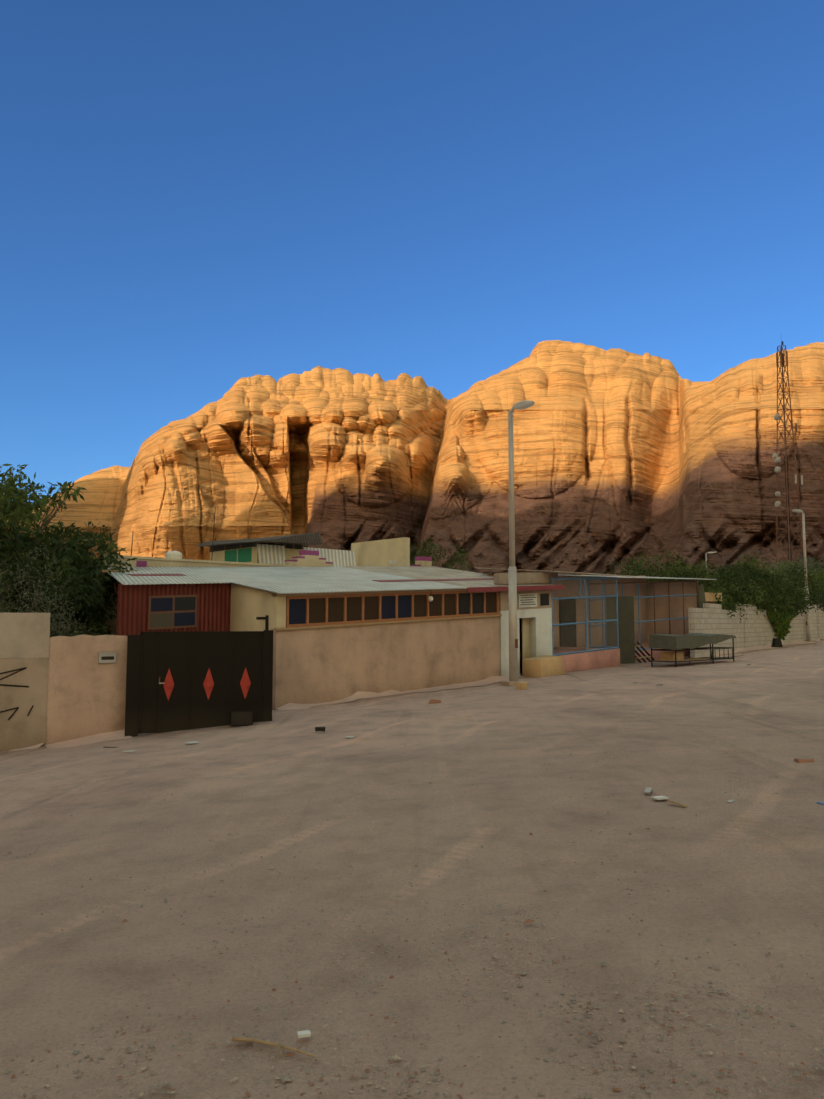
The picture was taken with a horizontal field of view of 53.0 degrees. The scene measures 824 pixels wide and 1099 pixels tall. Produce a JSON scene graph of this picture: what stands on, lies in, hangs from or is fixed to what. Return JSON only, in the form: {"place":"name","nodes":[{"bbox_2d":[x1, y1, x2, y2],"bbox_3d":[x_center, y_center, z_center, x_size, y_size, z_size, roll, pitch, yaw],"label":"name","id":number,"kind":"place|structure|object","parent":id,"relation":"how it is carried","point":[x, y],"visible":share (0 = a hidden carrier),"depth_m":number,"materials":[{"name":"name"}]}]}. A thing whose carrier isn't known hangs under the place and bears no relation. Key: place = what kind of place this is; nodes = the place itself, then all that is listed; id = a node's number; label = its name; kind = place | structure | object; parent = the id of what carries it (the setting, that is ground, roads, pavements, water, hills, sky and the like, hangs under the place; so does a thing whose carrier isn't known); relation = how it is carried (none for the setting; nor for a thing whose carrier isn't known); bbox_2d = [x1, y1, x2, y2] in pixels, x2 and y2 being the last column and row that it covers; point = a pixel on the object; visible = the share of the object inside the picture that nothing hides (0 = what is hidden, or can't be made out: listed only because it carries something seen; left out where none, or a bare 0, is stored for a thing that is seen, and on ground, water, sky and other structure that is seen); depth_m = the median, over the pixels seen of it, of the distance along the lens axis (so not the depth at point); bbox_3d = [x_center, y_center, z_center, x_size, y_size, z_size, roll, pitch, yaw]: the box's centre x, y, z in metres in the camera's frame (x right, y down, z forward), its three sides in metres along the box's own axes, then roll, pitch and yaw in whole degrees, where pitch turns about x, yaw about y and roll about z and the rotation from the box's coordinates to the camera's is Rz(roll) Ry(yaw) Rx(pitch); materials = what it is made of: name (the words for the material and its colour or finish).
{"place":"outdoors","nodes":[
{"label":"outdoors","id":0,"kind":"place"},
{"bbox_2d":[0,641,823,1098],"bbox_3d":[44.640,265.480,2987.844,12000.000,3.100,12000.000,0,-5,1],"label":"ground","id":1,"kind":"structure","parent":0,"point":[372,805],"depth_m":5.04,"materials":[{"name":"beige sand"}]},
{"bbox_2d":[0,613,49,751],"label":"boundary wall","id":2,"kind":"structure","parent":1,"relation":"on","point":[24,646],"depth_m":14.41,"materials":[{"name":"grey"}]},
{"bbox_2d":[0,545,99,636],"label":"olive tree","id":3,"kind":"object","parent":1,"relation":"on","point":[4,596],"visible":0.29,"depth_m":16.99,"materials":[{"name":"green plant"}]},
{"bbox_2d":[0,555,116,635],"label":"tree","id":4,"kind":"object","parent":1,"relation":"on","point":[90,618],"visible":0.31,"depth_m":18.40,"materials":[{"name":"green plant"}]},
{"bbox_2d":[0,464,136,636],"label":"tree","id":5,"kind":"object","parent":1,"relation":"on","point":[14,541],"visible":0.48,"depth_m":18.74,"materials":[{"name":"green plant"}]},
{"bbox_2d":[45,634,127,744],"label":"boundary wall","id":6,"kind":"structure","parent":1,"relation":"on","point":[86,690],"depth_m":14.92,"materials":[{"name":"paint"}]},
{"bbox_2d":[116,583,230,635],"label":"red shed wall","id":7,"kind":"structure","parent":1,"relation":"on","point":[177,607],"depth_m":18.05,"materials":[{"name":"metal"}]},
{"bbox_2d":[125,615,272,736],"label":"courtyard gate","id":8,"kind":"structure","parent":1,"relation":"on","point":[181,680],"depth_m":15.31,"materials":[{"name":"metal"}]},
{"bbox_2d":[230,711,252,725],"bbox_3d":[-3.133,3.102,15.191,0.400,0.240,0.300,1,-5,-13],"label":"metal box","id":9,"kind":"object","parent":1,"relation":"on","point":[241,718],"visible":0.9,"depth_m":15.05,"materials":[{"name":"black metal"}]},
{"bbox_2d":[84,532,436,634],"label":"buildings","id":10,"kind":"structure","parent":1,"relation":"on","point":[284,551],"depth_m":26.83,"materials":[{"name":"beige paint"}]},
{"bbox_2d":[131,507,215,560],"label":"fixtures","id":11,"kind":"object","parent":10,"relation":"on","point":[174,554],"visible":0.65,"depth_m":23.34,"materials":[{"name":"white metal"}]},
{"bbox_2d":[232,1037,315,1057],"bbox_3d":[-0.549,1.967,3.261,0.404,0.037,0.057,-3,-6,33],"label":"dry stick","id":12,"kind":"object","parent":1,"relation":"on","point":[255,1040],"visible":0.96,"depth_m":3.29,"materials":[{"name":"brown wood"}]},
{"bbox_2d":[230,583,551,709],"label":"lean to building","id":13,"kind":"structure","parent":1,"relation":"on","point":[330,646],"depth_m":19.68,"materials":[{"name":"paint"}]},
{"bbox_2d":[100,566,563,593],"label":"corrugated roof","id":14,"kind":"structure","parent":13,"relation":"on","point":[294,580],"depth_m":21.22,"materials":[{"name":"grey metal"}]},
{"bbox_2d":[2,711,823,1098],"bbox_3d":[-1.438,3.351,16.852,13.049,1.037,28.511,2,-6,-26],"label":"pebbles","id":15,"kind":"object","parent":1,"relation":"on","point":[286,1077],"depth_m":3.34,"materials":[{"name":"stone"}]},
{"bbox_2d":[9,638,823,750],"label":"sand drifts","id":16,"kind":"object","parent":1,"relation":"on","point":[108,736],"visible":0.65,"depth_m":18.93,"materials":[{"name":"beige sand"}]},
{"bbox_2d":[723,643,816,654],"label":"curb","id":17,"kind":"structure","parent":16,"relation":"on","point":[769,649],"depth_m":35.52,"materials":[{"name":"beige concrete"}]},
{"bbox_2d":[771,638,782,646],"bbox_3d":[16.789,4.284,38.033,0.416,0.438,0.327,0,-5,1],"label":"plant pot","id":18,"kind":"object","parent":16,"relation":"on","point":[776,642],"visible":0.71,"depth_m":37.93,"materials":[{"name":"plastic"}]},
{"bbox_2d":[410,540,445,565],"bbox_3d":[0.226,2.321,35.926,2.734,5.429,3.035,0,-5,1],"label":"tree","id":19,"kind":"object","parent":1,"relation":"on","point":[420,553],"visible":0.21,"depth_m":35.55,"materials":[{"name":"green plant"}]},
{"bbox_2d":[433,546,464,570],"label":"tree","id":20,"kind":"object","parent":1,"relation":"on","point":[457,563],"visible":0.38,"depth_m":29.93,"materials":[{"name":"green plant"}]},
{"bbox_2d":[430,539,473,571],"bbox_3d":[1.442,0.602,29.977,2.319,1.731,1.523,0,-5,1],"label":"sapling leaves","id":21,"kind":"object","parent":20,"relation":"on","point":[457,559],"visible":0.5,"depth_m":29.92,"materials":[{"name":"green plant"}]},
{"bbox_2d":[97,664,813,1055],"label":"road stones","id":22,"kind":"object","parent":1,"relation":"on","point":[741,1014],"visible":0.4,"depth_m":4.33,"materials":[{"name":"stone"}]},
{"bbox_2d":[103,678,823,1037],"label":"road litter","id":23,"kind":"object","parent":1,"relation":"on","point":[307,1032],"visible":0.96,"depth_m":7.11,"materials":[{"name":"white plastic"},{"name":"brick"},{"name":"cardboard"}]},
{"bbox_2d":[499,400,534,685],"bbox_3d":[2.557,-0.158,20.075,0.555,6.920,0.986,3,-6,-29],"label":"street light","id":24,"kind":"object","parent":1,"relation":"on","point":[513,639],"visible":0.98,"depth_m":20.12,"materials":[{"name":"metal"}]},
{"bbox_2d":[516,682,527,689],"bbox_3d":[2.487,3.091,18.691,0.220,0.160,0.160,4,-7,-39],"label":"cardboard box","id":25,"kind":"object","parent":1,"relation":"on","point":[521,685],"visible":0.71,"depth_m":18.63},
{"bbox_2d":[522,655,564,676],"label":"low wall","id":26,"kind":"structure","parent":1,"relation":"on","point":[544,665],"depth_m":22.70,"materials":[{"name":"beige paint"}]},
{"bbox_2d":[475,567,633,671],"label":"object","id":27,"kind":"object","parent":1,"relation":"on","point":[585,658],"visible":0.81,"depth_m":25.39,"materials":[{"name":"pink paint"}]},
{"bbox_2d":[558,575,716,663],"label":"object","id":28,"kind":"object","parent":1,"relation":"on","point":[646,609],"visible":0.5,"depth_m":30.64,"materials":[{"name":"pink paint"}]},
{"bbox_2d":[635,642,654,662],"bbox_3d":[7.654,3.470,27.817,1.003,0.715,0.744,5,-7,-42],"label":"leaning pallet","id":29,"kind":"object","parent":1,"relation":"on","point":[642,653],"visible":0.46,"depth_m":27.78,"materials":[{"name":"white wood"}]},
{"bbox_2d":[603,550,711,590],"bbox_3d":[10.685,2.292,35.627,4.997,4.670,4.303,0,-5,1],"label":"garden tree","id":30,"kind":"object","parent":1,"relation":"on","point":[633,571],"visible":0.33,"depth_m":35.63,"materials":[{"name":"green plant"}]},
{"bbox_2d":[649,559,701,580],"bbox_3d":[12.585,2.703,39.790,4.253,4.486,4.333,0,-5,1],"label":"garden tree","id":31,"kind":"object","parent":1,"relation":"on","point":[677,569],"depth_m":39.61,"materials":[{"name":"green plant"}]},
{"bbox_2d":[649,633,735,666],"bbox_3d":[8.960,3.179,26.220,3.840,1.038,0.940,5,-7,-43],"label":"tarp covered stall","id":32,"kind":"object","parent":1,"relation":"on","point":[684,642],"visible":0.96,"depth_m":25.23,"materials":[{"name":"green fabric"}]},
{"bbox_2d":[656,563,736,618],"bbox_3d":[11.431,2.568,34.857,4.017,3.931,3.719,0,-5,1],"label":"garden tree","id":33,"kind":"object","parent":1,"relation":"on","point":[714,591],"visible":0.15,"depth_m":34.11,"materials":[{"name":"green plant"}]},
{"bbox_2d":[705,592,721,603],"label":"building","id":34,"kind":"structure","parent":1,"relation":"on","point":[709,596],"depth_m":33.33,"materials":[{"name":"beige paint"}]},
{"bbox_2d":[661,561,775,610],"bbox_3d":[14.170,2.706,38.673,5.903,4.226,5.508,0,-5,1],"label":"garden tree","id":35,"kind":"object","parent":1,"relation":"on","point":[732,579],"visible":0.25,"depth_m":37.48,"materials":[{"name":"green plant"}]},
{"bbox_2d":[698,572,746,622],"bbox_3d":[12.766,2.815,36.703,3.954,3.697,3.912,0,-5,1],"label":"garden tree","id":36,"kind":"object","parent":1,"relation":"on","point":[732,593],"visible":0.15,"depth_m":36.37,"materials":[{"name":"green plant"}]},
{"bbox_2d":[695,550,803,614],"bbox_3d":[16.232,2.460,40.505,5.095,4.949,5.771,0,-5,1],"label":"garden tree","id":37,"kind":"object","parent":1,"relation":"on","point":[770,579],"visible":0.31,"depth_m":39.40,"materials":[{"name":"green plant"}]},
{"bbox_2d":[717,571,783,620],"bbox_3d":[15.557,2.955,39.747,4.507,3.872,4.459,3,-6,-29],"label":"garden tree","id":38,"kind":"object","parent":1,"relation":"on","point":[762,604],"visible":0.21,"depth_m":38.39,"materials":[{"name":"green plant"}]},
{"bbox_2d":[688,603,823,657],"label":"block boundary wall","id":39,"kind":"structure","parent":1,"relation":"on","point":[753,629],"depth_m":36.28,"materials":[{"name":"concrete"}]},
{"bbox_2d":[760,599,798,639],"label":"tree","id":40,"kind":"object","parent":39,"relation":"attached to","point":[780,619],"depth_m":40.42,"materials":[{"name":"green plant"}]},
{"bbox_2d":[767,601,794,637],"bbox_3d":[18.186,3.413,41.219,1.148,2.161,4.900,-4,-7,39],"label":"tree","id":41,"kind":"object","parent":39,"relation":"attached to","point":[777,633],"depth_m":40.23,"materials":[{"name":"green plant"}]},
{"bbox_2d":[745,570,810,615],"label":"garden tree","id":42,"kind":"object","parent":1,"relation":"on","point":[794,595],"visible":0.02,"depth_m":41.39,"materials":[{"name":"green plant"}]},
{"bbox_2d":[772,341,803,610],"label":"telecom tower","id":43,"kind":"structure","parent":1,"relation":"on","point":[775,456],"depth_m":133.69,"materials":[{"name":"metal"}]},
{"bbox_2d":[756,564,823,615],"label":"garden tree","id":44,"kind":"object","parent":1,"relation":"on","point":[808,601],"visible":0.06,"depth_m":43.29,"materials":[{"name":"green plant"}]},
{"bbox_2d":[763,556,820,601],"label":"garden tree","id":45,"kind":"object","parent":1,"relation":"on","point":[801,562],"depth_m":87.18,"materials":[{"name":"green plant"}]},
{"bbox_2d":[766,555,823,604],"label":"garden tree","id":46,"kind":"object","parent":1,"relation":"on","point":[809,564],"visible":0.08,"depth_m":74.23,"materials":[{"name":"green plant"}]},
{"bbox_2d":[767,559,823,610],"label":"garden tree","id":47,"kind":"object","parent":1,"relation":"on","point":[815,588],"visible":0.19,"depth_m":50.44,"materials":[{"name":"green plant"}]},
{"bbox_2d":[792,509,815,641],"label":"street light","id":48,"kind":"object","parent":1,"relation":"on","point":[808,638],"visible":0.83,"depth_m":44.89,"materials":[{"name":"metal"}]},
{"bbox_2d":[797,564,823,604],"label":"garden tree","id":49,"kind":"object","parent":1,"relation":"on","point":[817,568],"visible":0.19,"depth_m":68.52,"materials":[{"name":"green plant"}]},
{"bbox_2d":[0,0,823,501],"label":"sky","id":50,"kind":"structure","parent":0,"point":[198,198],"materials":[{"name":"blue"}]},
{"bbox_2d":[4,340,823,608],"bbox_3d":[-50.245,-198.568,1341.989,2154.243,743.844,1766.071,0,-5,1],"label":"mountain rock","id":51,"kind":"object","parent":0,"point":[620,454],"visible":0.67,"depth_m":1097.36,"materials":[{"name":"stone"}]}
]}

